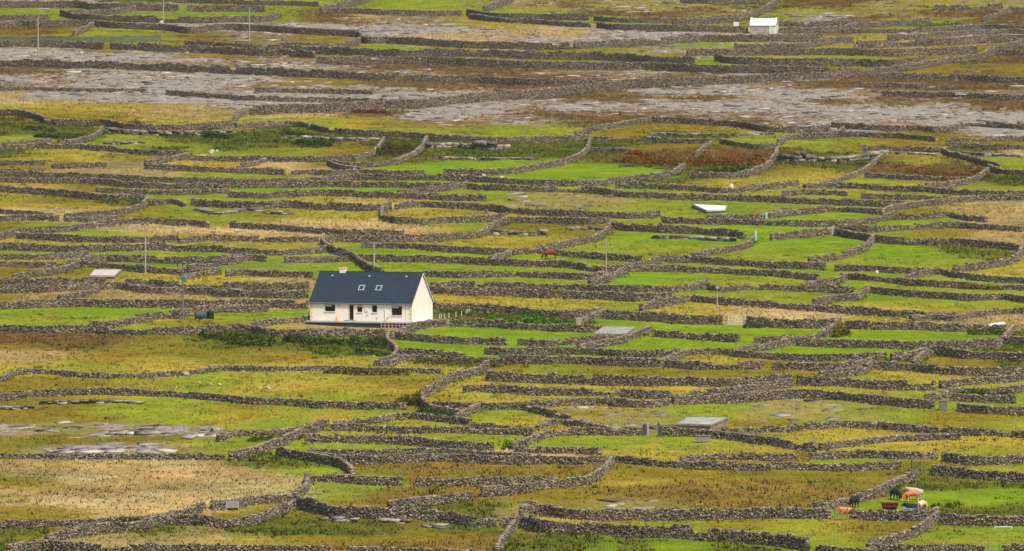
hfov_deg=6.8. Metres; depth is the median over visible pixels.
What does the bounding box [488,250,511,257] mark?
stone wall
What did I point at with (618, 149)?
stone wall
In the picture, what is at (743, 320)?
field gate
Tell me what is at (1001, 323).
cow
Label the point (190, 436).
limestone ledge
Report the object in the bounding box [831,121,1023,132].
stone wall
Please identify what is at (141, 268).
stone wall
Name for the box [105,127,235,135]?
limestone ledge
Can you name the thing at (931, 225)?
stone wall
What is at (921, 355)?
stone wall
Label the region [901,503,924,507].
cow
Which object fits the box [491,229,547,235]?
limestone ledge
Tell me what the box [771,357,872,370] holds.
stone wall
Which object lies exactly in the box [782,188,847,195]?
stone wall
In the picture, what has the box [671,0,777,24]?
stone wall
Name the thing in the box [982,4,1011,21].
stone wall
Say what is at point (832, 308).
stone wall
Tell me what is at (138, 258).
stone wall
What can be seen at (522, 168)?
stone wall
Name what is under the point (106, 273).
rain catchment
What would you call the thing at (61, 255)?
stone wall
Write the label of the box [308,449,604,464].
stone wall
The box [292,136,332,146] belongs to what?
bush
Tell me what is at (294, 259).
stone wall
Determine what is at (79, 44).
stone wall
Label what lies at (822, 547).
stone wall
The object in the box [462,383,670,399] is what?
stone wall
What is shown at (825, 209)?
stone wall
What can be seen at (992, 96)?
stone wall
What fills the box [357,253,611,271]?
stone wall
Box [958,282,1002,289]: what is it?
bush
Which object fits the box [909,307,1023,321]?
stone wall
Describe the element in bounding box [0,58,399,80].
stone wall
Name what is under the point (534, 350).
stone wall
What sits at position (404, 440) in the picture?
stone wall
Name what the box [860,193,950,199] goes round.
stone wall
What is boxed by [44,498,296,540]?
stone wall
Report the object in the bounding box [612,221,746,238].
stone wall
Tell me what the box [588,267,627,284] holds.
stone wall
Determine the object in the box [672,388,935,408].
stone wall
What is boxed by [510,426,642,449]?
stone wall
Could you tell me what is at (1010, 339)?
stone wall
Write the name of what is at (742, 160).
bracken patch
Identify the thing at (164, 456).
stone wall
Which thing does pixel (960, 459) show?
stone wall
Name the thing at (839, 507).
cow
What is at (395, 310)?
window
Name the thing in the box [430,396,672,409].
stone wall
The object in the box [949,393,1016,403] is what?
stone wall
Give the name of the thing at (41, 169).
stone wall
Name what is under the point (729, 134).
limestone ledge
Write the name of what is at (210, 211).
limestone ledge
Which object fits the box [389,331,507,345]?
stone wall
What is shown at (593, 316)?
stone wall
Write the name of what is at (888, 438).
stone wall
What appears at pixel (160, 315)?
stone wall
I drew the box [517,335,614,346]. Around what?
stone wall
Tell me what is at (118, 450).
limestone ledge
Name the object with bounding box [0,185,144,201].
stone wall
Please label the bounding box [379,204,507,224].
stone wall
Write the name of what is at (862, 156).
limestone ledge
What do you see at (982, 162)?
stone wall
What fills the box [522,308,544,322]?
weed patch
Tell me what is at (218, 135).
bush
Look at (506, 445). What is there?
bush
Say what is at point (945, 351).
stone wall
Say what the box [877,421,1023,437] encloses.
stone wall
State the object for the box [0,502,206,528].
stone wall
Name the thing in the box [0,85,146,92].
stone wall
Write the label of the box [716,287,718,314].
utility pole
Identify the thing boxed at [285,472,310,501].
stone wall
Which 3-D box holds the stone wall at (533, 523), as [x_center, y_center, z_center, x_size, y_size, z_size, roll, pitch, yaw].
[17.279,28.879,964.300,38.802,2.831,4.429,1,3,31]
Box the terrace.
[304,319,449,327]
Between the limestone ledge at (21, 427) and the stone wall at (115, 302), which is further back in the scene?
the stone wall at (115, 302)
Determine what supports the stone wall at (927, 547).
on the ground at (648, 476)
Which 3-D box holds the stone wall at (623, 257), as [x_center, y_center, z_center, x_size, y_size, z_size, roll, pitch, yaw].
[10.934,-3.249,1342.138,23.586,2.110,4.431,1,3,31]
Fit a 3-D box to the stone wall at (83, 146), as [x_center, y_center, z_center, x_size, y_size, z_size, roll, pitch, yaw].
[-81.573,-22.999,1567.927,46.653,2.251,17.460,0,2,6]
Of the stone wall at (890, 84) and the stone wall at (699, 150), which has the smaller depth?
the stone wall at (699, 150)
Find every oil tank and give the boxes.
[195,311,206,319]
[206,310,213,318]
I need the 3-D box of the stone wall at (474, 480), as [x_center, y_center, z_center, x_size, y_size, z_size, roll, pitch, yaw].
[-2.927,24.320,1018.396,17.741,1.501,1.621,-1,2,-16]
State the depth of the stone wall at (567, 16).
2009.23 m
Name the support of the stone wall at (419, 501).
on the ground at (648, 476)
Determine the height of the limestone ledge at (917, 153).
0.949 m
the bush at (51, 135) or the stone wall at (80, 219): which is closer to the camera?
the stone wall at (80, 219)
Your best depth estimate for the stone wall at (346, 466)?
1043.22 m
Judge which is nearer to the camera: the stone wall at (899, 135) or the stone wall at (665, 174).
the stone wall at (665, 174)
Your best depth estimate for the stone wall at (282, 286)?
1284.12 m
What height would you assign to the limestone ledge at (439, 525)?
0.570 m
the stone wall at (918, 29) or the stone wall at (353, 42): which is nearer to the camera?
the stone wall at (353, 42)
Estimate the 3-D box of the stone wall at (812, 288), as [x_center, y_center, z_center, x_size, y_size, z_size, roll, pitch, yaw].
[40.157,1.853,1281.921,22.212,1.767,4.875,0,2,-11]
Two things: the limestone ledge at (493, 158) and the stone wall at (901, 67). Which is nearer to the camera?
the limestone ledge at (493, 158)
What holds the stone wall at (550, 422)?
on the ground at (648, 476)
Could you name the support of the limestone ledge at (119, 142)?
on the ground at (648, 476)
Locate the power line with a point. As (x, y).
(297, 261)
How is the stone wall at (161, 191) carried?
on the ground at (648, 476)
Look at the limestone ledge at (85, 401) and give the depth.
1112.95 m
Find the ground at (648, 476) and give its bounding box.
[0,0,1023,550]
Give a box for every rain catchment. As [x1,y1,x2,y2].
[89,269,121,279]
[594,326,634,336]
[675,416,729,429]
[691,203,726,213]
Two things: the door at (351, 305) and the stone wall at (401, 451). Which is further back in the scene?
the door at (351, 305)
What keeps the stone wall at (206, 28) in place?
on the ground at (648, 476)
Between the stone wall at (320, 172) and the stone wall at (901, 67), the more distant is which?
the stone wall at (901, 67)
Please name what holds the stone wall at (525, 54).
on the ground at (648, 476)
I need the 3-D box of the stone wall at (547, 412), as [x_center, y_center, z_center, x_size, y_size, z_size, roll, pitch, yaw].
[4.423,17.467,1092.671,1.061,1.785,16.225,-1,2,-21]
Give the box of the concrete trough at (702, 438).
[694,435,710,441]
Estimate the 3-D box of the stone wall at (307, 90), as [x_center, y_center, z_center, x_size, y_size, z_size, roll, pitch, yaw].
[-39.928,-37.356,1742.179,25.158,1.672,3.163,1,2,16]
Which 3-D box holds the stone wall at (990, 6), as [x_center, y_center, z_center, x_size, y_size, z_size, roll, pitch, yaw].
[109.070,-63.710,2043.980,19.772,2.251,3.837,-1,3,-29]
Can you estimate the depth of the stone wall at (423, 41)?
1886.23 m
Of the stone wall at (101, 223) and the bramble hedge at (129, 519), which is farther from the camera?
the stone wall at (101, 223)
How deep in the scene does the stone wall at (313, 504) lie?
983.07 m
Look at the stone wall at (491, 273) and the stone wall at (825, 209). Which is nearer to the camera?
the stone wall at (491, 273)
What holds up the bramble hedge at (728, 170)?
on the ground at (648, 476)
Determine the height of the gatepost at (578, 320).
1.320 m
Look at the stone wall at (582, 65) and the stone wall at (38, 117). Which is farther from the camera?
the stone wall at (582, 65)
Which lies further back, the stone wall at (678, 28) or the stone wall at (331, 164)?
the stone wall at (678, 28)
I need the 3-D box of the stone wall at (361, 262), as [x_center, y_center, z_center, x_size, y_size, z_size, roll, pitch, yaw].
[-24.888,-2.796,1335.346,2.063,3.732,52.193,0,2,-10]
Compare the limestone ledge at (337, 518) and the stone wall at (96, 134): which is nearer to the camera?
the limestone ledge at (337, 518)
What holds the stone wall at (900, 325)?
on the ground at (648, 476)
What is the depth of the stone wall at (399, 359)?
1166.98 m
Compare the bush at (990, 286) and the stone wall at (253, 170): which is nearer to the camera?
the bush at (990, 286)
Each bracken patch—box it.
[620,153,696,166]
[625,148,646,156]
[688,151,768,165]
[903,166,975,175]
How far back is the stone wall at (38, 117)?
1631.84 m
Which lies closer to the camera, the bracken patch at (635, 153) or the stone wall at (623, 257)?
the stone wall at (623, 257)
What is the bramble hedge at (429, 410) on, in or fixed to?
on the ground at (648, 476)
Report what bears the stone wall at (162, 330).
on the ground at (648, 476)
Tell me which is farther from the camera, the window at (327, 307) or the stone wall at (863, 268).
the stone wall at (863, 268)
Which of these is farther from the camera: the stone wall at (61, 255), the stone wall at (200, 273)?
the stone wall at (61, 255)
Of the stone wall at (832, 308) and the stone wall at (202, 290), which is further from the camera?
the stone wall at (202, 290)
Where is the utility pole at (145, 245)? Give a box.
[142,223,147,273]
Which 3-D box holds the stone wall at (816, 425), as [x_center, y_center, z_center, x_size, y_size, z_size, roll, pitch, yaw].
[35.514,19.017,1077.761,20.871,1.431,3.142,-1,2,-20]
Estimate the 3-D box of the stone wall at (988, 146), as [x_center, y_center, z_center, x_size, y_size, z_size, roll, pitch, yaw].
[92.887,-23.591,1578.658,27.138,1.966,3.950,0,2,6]
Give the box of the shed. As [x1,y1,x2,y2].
[750,17,778,33]
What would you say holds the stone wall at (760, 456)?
on the ground at (648, 476)
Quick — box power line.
[190,242,378,267]
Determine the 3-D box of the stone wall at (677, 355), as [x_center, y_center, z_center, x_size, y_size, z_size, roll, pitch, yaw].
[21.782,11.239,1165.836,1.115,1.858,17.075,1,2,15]
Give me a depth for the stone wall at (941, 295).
1269.95 m
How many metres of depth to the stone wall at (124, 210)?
1423.83 m
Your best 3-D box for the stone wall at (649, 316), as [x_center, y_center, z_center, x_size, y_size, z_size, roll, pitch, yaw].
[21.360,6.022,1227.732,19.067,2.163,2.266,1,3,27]
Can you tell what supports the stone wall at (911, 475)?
on the ground at (648, 476)
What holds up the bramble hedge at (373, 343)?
on the ground at (648, 476)
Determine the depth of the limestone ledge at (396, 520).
979.36 m
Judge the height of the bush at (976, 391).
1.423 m
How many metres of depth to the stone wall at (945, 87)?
1745.66 m
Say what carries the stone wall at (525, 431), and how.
on the ground at (648, 476)
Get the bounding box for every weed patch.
[480,315,575,323]
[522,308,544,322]
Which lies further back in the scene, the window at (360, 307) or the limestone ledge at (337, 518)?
the window at (360, 307)
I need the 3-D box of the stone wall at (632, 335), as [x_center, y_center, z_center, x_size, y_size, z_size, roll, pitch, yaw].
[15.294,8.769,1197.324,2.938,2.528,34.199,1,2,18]
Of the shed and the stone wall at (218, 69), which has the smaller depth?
the stone wall at (218, 69)
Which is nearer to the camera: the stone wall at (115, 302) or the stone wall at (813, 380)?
the stone wall at (813, 380)
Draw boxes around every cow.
[541,250,556,258]
[836,506,852,513]
[849,495,860,507]
[890,488,901,499]
[901,490,919,501]
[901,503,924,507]
[903,487,923,499]
[917,500,927,508]
[989,322,1005,325]
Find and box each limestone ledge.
[0,405,40,409]
[9,425,36,429]
[39,399,144,404]
[42,448,77,452]
[74,447,176,453]
[97,141,145,144]
[99,429,177,434]
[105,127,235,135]
[181,433,219,439]
[193,207,263,214]
[264,210,293,214]
[281,135,379,141]
[317,516,359,521]
[378,518,413,523]
[420,523,450,528]
[425,140,510,150]
[427,156,538,159]
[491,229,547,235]
[565,226,603,230]
[649,131,776,135]
[651,235,736,241]
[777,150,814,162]
[811,150,889,162]
[863,151,937,155]
[960,151,1023,157]
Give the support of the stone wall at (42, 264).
on the ground at (648, 476)
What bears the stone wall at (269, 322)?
on the ground at (648, 476)
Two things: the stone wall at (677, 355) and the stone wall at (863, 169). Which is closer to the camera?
the stone wall at (677, 355)
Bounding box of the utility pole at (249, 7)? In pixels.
[245,6,253,43]
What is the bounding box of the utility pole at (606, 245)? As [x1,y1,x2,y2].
[601,238,610,272]
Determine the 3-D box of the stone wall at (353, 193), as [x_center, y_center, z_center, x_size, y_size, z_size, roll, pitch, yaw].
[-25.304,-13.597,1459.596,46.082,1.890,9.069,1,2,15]
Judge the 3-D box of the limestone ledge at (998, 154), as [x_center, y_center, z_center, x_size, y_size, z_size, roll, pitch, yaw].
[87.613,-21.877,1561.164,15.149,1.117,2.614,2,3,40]
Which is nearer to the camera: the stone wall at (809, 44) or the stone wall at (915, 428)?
the stone wall at (915, 428)
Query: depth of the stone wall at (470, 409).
1094.20 m
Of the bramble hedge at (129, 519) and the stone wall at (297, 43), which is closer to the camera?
the bramble hedge at (129, 519)
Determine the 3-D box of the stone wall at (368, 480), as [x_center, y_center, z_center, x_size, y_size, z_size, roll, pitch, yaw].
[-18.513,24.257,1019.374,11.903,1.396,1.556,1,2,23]
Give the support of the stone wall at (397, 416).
on the ground at (648, 476)
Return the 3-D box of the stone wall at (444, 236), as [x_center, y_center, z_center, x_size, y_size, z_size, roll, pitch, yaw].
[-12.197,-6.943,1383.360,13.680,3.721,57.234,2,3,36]
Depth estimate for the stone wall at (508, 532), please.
964.06 m
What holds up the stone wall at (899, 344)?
on the ground at (648, 476)
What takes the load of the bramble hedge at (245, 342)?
on the ground at (648, 476)
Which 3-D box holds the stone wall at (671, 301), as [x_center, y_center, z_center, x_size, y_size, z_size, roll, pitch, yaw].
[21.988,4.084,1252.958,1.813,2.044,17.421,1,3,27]
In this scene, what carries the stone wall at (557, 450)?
on the ground at (648, 476)
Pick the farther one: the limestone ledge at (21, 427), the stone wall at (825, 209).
the stone wall at (825, 209)
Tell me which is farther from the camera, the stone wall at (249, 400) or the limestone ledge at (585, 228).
the limestone ledge at (585, 228)
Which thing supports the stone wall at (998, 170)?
on the ground at (648, 476)
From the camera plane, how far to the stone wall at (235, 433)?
1073.19 m
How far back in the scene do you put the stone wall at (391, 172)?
1507.50 m
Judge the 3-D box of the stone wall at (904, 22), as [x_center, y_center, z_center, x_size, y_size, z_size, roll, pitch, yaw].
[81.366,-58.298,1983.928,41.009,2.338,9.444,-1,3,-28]
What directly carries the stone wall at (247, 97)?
on the ground at (648, 476)
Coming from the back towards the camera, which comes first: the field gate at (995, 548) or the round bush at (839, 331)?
the round bush at (839, 331)
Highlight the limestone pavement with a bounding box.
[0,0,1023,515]
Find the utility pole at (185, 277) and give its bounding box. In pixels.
[177,264,188,318]
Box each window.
[324,304,335,311]
[356,304,362,312]
[371,305,377,312]
[391,306,402,315]
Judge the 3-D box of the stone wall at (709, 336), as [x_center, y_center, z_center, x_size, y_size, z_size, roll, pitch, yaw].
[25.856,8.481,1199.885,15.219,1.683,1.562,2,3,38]
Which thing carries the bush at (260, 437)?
on the ground at (648, 476)
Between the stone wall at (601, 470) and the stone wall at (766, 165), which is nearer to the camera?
the stone wall at (601, 470)
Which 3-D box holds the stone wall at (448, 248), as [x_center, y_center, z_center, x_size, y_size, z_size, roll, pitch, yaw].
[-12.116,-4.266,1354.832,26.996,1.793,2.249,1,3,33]
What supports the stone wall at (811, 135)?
on the ground at (648, 476)
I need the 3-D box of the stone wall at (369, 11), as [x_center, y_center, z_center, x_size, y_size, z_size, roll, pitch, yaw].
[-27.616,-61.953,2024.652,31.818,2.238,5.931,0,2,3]
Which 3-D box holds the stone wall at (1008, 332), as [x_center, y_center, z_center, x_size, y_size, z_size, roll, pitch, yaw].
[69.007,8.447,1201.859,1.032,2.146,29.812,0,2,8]
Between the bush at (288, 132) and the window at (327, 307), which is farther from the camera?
the bush at (288, 132)
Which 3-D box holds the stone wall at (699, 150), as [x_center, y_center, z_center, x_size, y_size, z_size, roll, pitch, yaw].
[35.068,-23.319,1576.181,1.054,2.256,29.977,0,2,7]
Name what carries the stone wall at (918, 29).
on the ground at (648, 476)
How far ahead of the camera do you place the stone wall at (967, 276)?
1302.43 m
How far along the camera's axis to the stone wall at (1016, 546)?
945.77 m
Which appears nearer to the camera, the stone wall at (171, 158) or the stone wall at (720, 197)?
the stone wall at (720, 197)
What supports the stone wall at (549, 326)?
on the ground at (648, 476)
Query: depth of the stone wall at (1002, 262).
1322.96 m
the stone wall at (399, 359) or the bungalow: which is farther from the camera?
the bungalow
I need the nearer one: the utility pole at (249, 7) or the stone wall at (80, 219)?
the stone wall at (80, 219)
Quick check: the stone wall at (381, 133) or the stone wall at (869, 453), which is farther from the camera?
the stone wall at (381, 133)
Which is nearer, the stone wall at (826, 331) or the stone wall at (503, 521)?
the stone wall at (503, 521)
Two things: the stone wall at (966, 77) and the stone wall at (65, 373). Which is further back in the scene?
the stone wall at (966, 77)
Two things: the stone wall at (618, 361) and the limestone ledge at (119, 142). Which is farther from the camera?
the limestone ledge at (119, 142)
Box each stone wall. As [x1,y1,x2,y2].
[0,0,178,10]
[0,14,48,21]
[0,20,357,36]
[0,38,104,49]
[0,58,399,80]
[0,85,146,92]
[0,109,235,130]
[0,138,51,145]
[0,142,183,155]
[0,160,46,165]
[0,167,44,171]
[0,170,348,184]
[0,176,457,188]
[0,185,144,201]
[0,208,54,215]
[0,214,59,221]
[0,217,209,238]
[0,241,166,252]
[0,250,88,259]
[0,259,76,267]
[0,277,106,285]
[0,281,308,298]
[0,298,308,309]
[0,322,384,336]
[0,365,440,381]
[0,386,406,409]
[0,452,225,459]
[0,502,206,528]
[6,539,490,550]
[11,260,79,279]
[16,232,178,242]
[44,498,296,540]
[51,161,107,168]
[57,125,103,143]
[57,287,99,298]
[59,9,280,23]
[63,196,149,217]
[64,215,118,221]
[69,4,135,14]
[72,22,94,35]
[79,260,221,274]
[80,253,242,263]
[89,304,268,328]
[95,187,228,194]
[109,42,315,57]
[125,278,309,290]
[144,152,191,164]
[144,163,285,174]
[149,198,185,206]
[162,244,326,255]
[165,89,394,102]
[173,0,318,6]
[177,234,319,243]
[178,270,215,279]
[184,40,300,50]
[186,253,266,269]
[187,4,264,11]
[190,136,385,162]
[190,198,391,211]
[209,493,287,509]
[215,426,299,441]
[225,268,313,277]
[227,189,487,201]
[227,418,329,460]
[229,221,404,235]
[232,107,250,122]
[235,120,587,142]
[237,155,273,167]
[250,71,801,114]
[250,315,309,326]
[254,87,372,94]
[275,446,354,474]
[281,42,326,45]
[284,255,348,262]
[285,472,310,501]
[291,169,359,175]
[294,495,475,526]
[301,36,361,47]
[301,45,695,63]
[304,433,493,450]
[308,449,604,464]
[310,446,531,455]
[310,474,401,485]
[316,55,849,74]
[319,0,371,12]
[319,215,509,244]
[321,240,384,270]
[326,160,362,169]
[328,7,462,16]
[328,423,535,435]
[331,135,428,167]
[333,412,472,426]
[349,162,686,186]
[353,168,425,174]
[357,29,570,49]
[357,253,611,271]
[361,241,508,254]
[373,353,470,366]
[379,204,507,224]
[379,331,398,362]
[386,491,471,508]
[389,318,446,339]
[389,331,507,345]
[394,200,660,218]
[397,181,467,193]
[397,347,657,366]
[406,74,605,85]
[415,475,556,486]
[418,360,489,415]
[423,269,604,279]
[429,285,674,301]
[430,279,707,292]
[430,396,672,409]
[433,302,602,317]
[443,135,591,175]
[449,317,602,332]
[453,402,480,417]
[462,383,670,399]
[466,8,588,20]
[466,183,904,206]
[468,13,590,27]
[471,421,532,428]
[476,516,511,527]
[480,476,583,496]
[482,0,510,11]
[483,346,886,361]
[485,370,791,386]
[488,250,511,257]
[494,513,519,550]
[510,216,608,224]
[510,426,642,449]
[512,247,641,261]
[513,445,601,454]
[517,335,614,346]
[518,501,831,520]
[519,515,810,550]
[520,403,571,419]
[535,418,614,429]
[536,219,613,249]
[573,33,819,48]
[574,117,651,134]
[576,324,651,347]
[580,308,605,323]
[583,455,614,484]
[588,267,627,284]
[591,147,627,152]
[593,14,731,22]
[593,136,710,143]
[596,21,747,32]
[602,309,723,324]
[605,256,661,271]
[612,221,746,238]
[614,455,902,471]
[615,180,799,192]
[627,264,819,279]
[638,295,691,311]
[652,115,830,132]
[652,329,740,342]
[657,349,687,366]
[658,255,826,270]
[660,211,896,226]
[662,426,817,451]
[663,359,764,369]
[670,377,794,398]
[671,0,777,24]
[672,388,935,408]
[679,452,796,460]
[680,0,761,4]
[686,46,977,56]
[688,145,778,178]
[691,233,754,256]
[691,294,956,317]
[694,140,713,155]
[705,205,881,219]
[706,282,855,292]
[714,53,926,67]
[719,138,774,148]
[721,420,874,432]
[732,332,822,351]
[734,35,853,50]
[745,315,834,328]
[754,334,791,342]
[769,227,831,239]
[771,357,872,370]
[776,125,845,144]
[778,21,881,33]
[779,17,931,26]
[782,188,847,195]
[795,337,995,349]
[795,374,936,390]
[800,272,847,286]
[802,38,1023,79]
[802,153,884,187]
[803,182,1023,195]
[807,232,875,262]
[809,449,937,459]
[812,285,871,304]
[812,469,918,508]
[814,544,870,550]
[818,359,873,376]
[818,433,961,450]
[820,315,841,338]
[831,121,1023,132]
[833,228,1019,250]
[834,264,937,273]
[835,221,1023,232]
[837,130,937,141]
[838,24,1023,33]
[844,320,1006,332]
[847,272,1023,289]
[849,506,939,520]
[852,81,926,88]
[854,34,1023,48]
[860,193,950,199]
[861,144,940,152]
[864,172,969,181]
[866,510,941,550]
[870,286,1023,302]
[873,360,1023,376]
[874,543,984,550]
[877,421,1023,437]
[881,72,1023,82]
[881,90,1023,100]
[881,194,1023,214]
[887,28,1023,40]
[889,345,1023,361]
[894,211,987,222]
[906,268,1023,283]
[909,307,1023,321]
[911,349,929,362]
[918,167,989,187]
[924,383,1023,400]
[930,464,1023,481]
[933,3,1002,11]
[936,84,953,89]
[938,372,1023,388]
[940,147,999,166]
[940,451,1023,464]
[940,513,1023,526]
[945,141,1023,149]
[946,135,1023,141]
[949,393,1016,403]
[952,243,1023,271]
[957,402,1023,415]
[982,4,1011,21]
[987,164,1023,175]
[995,49,1023,55]
[995,324,1015,347]
[1001,542,1023,550]
[1003,335,1023,344]
[1012,7,1023,13]
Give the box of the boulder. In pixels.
[399,91,407,99]
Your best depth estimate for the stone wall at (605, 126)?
1636.51 m
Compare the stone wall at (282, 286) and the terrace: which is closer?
the terrace
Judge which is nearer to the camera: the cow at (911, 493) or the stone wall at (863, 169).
the cow at (911, 493)
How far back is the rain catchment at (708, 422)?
1079.33 m
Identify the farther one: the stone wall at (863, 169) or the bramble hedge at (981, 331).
the stone wall at (863, 169)
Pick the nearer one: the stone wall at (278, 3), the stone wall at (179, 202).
the stone wall at (179, 202)
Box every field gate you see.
[108,160,141,167]
[727,315,744,324]
[834,508,847,519]
[911,458,921,473]
[988,543,999,550]
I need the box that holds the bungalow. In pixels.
[309,265,433,321]
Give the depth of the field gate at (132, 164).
1526.30 m
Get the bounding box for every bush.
[24,124,56,131]
[33,131,87,138]
[128,119,143,123]
[202,125,228,138]
[247,432,304,441]
[278,124,305,136]
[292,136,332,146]
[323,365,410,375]
[351,108,388,113]
[394,389,423,405]
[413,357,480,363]
[501,438,520,449]
[742,321,761,327]
[830,321,851,337]
[953,389,988,395]
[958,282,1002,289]
[971,165,988,176]
[989,390,1015,395]
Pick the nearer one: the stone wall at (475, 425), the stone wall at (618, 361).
the stone wall at (475, 425)
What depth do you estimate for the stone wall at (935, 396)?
1120.72 m
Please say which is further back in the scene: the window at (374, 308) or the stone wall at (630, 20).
the stone wall at (630, 20)
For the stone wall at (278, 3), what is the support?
on the ground at (648, 476)
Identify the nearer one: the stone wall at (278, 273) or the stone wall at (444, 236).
the stone wall at (278, 273)
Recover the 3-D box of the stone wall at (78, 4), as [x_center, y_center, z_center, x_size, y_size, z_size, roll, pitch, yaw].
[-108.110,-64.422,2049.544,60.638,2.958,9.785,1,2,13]
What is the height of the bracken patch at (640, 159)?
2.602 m
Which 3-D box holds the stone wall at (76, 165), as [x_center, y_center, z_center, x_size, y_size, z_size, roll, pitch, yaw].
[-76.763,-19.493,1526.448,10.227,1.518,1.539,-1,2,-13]
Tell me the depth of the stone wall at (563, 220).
1407.30 m
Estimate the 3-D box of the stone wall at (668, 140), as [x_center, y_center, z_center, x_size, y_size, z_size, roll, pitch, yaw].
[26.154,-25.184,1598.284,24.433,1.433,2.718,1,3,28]
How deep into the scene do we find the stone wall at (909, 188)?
1473.30 m
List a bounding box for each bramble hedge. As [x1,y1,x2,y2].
[87,514,142,522]
[198,328,275,342]
[226,337,271,346]
[282,332,339,344]
[334,333,389,349]
[352,347,391,355]
[415,401,452,415]
[696,165,750,172]
[967,326,1004,334]
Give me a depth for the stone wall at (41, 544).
944.83 m
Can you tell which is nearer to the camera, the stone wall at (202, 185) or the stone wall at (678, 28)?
the stone wall at (202, 185)
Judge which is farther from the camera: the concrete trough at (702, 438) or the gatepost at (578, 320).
the gatepost at (578, 320)
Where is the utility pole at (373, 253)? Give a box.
[368,241,379,269]
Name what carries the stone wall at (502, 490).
on the ground at (648, 476)
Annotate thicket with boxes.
[376,139,415,154]
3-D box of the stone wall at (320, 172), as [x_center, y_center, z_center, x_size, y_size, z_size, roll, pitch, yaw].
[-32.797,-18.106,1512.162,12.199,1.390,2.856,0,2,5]
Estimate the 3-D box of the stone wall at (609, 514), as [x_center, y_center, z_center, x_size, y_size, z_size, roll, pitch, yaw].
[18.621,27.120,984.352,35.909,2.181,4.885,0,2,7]
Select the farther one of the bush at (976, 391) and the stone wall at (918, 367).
the stone wall at (918, 367)
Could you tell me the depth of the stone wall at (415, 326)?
1213.96 m
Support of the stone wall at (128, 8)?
on the ground at (648, 476)
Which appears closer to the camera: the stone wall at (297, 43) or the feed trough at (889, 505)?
the feed trough at (889, 505)
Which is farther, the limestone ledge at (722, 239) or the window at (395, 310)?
the limestone ledge at (722, 239)
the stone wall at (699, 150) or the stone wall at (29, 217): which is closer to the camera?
the stone wall at (29, 217)
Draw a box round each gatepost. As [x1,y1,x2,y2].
[576,318,581,324]
[643,424,646,434]
[658,425,661,436]
[939,400,947,410]
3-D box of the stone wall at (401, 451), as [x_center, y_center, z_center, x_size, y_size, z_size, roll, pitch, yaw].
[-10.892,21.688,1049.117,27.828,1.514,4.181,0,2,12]
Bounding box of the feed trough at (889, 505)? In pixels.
[880,502,898,509]
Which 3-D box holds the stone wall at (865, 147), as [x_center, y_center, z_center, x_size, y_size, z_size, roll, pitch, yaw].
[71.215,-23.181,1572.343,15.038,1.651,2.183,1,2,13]
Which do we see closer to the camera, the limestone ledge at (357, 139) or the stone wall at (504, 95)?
the limestone ledge at (357, 139)
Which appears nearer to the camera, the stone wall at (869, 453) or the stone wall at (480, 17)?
the stone wall at (869, 453)
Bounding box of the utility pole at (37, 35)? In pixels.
[37,16,38,55]
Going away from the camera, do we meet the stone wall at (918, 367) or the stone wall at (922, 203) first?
the stone wall at (918, 367)
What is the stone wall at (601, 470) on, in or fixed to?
on the ground at (648, 476)
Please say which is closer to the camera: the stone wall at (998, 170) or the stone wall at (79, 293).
the stone wall at (79, 293)
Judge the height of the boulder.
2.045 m
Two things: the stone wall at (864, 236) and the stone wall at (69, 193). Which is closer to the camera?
the stone wall at (864, 236)
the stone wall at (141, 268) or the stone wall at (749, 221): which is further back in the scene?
the stone wall at (749, 221)
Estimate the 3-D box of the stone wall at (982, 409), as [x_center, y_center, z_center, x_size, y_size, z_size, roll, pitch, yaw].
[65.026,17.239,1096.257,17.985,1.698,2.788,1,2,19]
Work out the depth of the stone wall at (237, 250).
1347.62 m
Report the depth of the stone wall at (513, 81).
1770.69 m
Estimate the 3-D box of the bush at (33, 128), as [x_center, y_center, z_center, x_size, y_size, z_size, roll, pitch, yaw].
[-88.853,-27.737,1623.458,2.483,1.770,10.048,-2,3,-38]
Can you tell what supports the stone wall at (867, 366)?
on the ground at (648, 476)
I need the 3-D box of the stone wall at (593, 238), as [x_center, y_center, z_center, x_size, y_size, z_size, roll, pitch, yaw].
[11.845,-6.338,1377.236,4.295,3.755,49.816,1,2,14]
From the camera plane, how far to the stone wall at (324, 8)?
2050.33 m
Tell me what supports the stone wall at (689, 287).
on the ground at (648, 476)
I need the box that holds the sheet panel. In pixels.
[226,501,238,509]
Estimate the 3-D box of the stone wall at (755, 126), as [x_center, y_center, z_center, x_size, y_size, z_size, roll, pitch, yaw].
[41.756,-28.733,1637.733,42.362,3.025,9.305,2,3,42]
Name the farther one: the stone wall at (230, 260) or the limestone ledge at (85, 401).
the stone wall at (230, 260)
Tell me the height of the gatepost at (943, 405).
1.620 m
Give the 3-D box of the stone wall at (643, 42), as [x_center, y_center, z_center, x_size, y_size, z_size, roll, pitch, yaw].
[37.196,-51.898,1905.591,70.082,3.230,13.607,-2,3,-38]
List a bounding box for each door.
[344,304,356,320]
[770,26,773,33]
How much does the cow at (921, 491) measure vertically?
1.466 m
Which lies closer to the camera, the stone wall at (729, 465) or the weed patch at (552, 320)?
the stone wall at (729, 465)
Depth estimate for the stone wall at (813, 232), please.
1375.46 m
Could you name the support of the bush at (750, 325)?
on the ground at (648, 476)
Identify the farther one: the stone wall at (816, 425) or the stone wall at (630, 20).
the stone wall at (630, 20)
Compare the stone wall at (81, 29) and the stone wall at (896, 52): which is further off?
the stone wall at (81, 29)
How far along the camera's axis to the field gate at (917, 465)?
1030.88 m

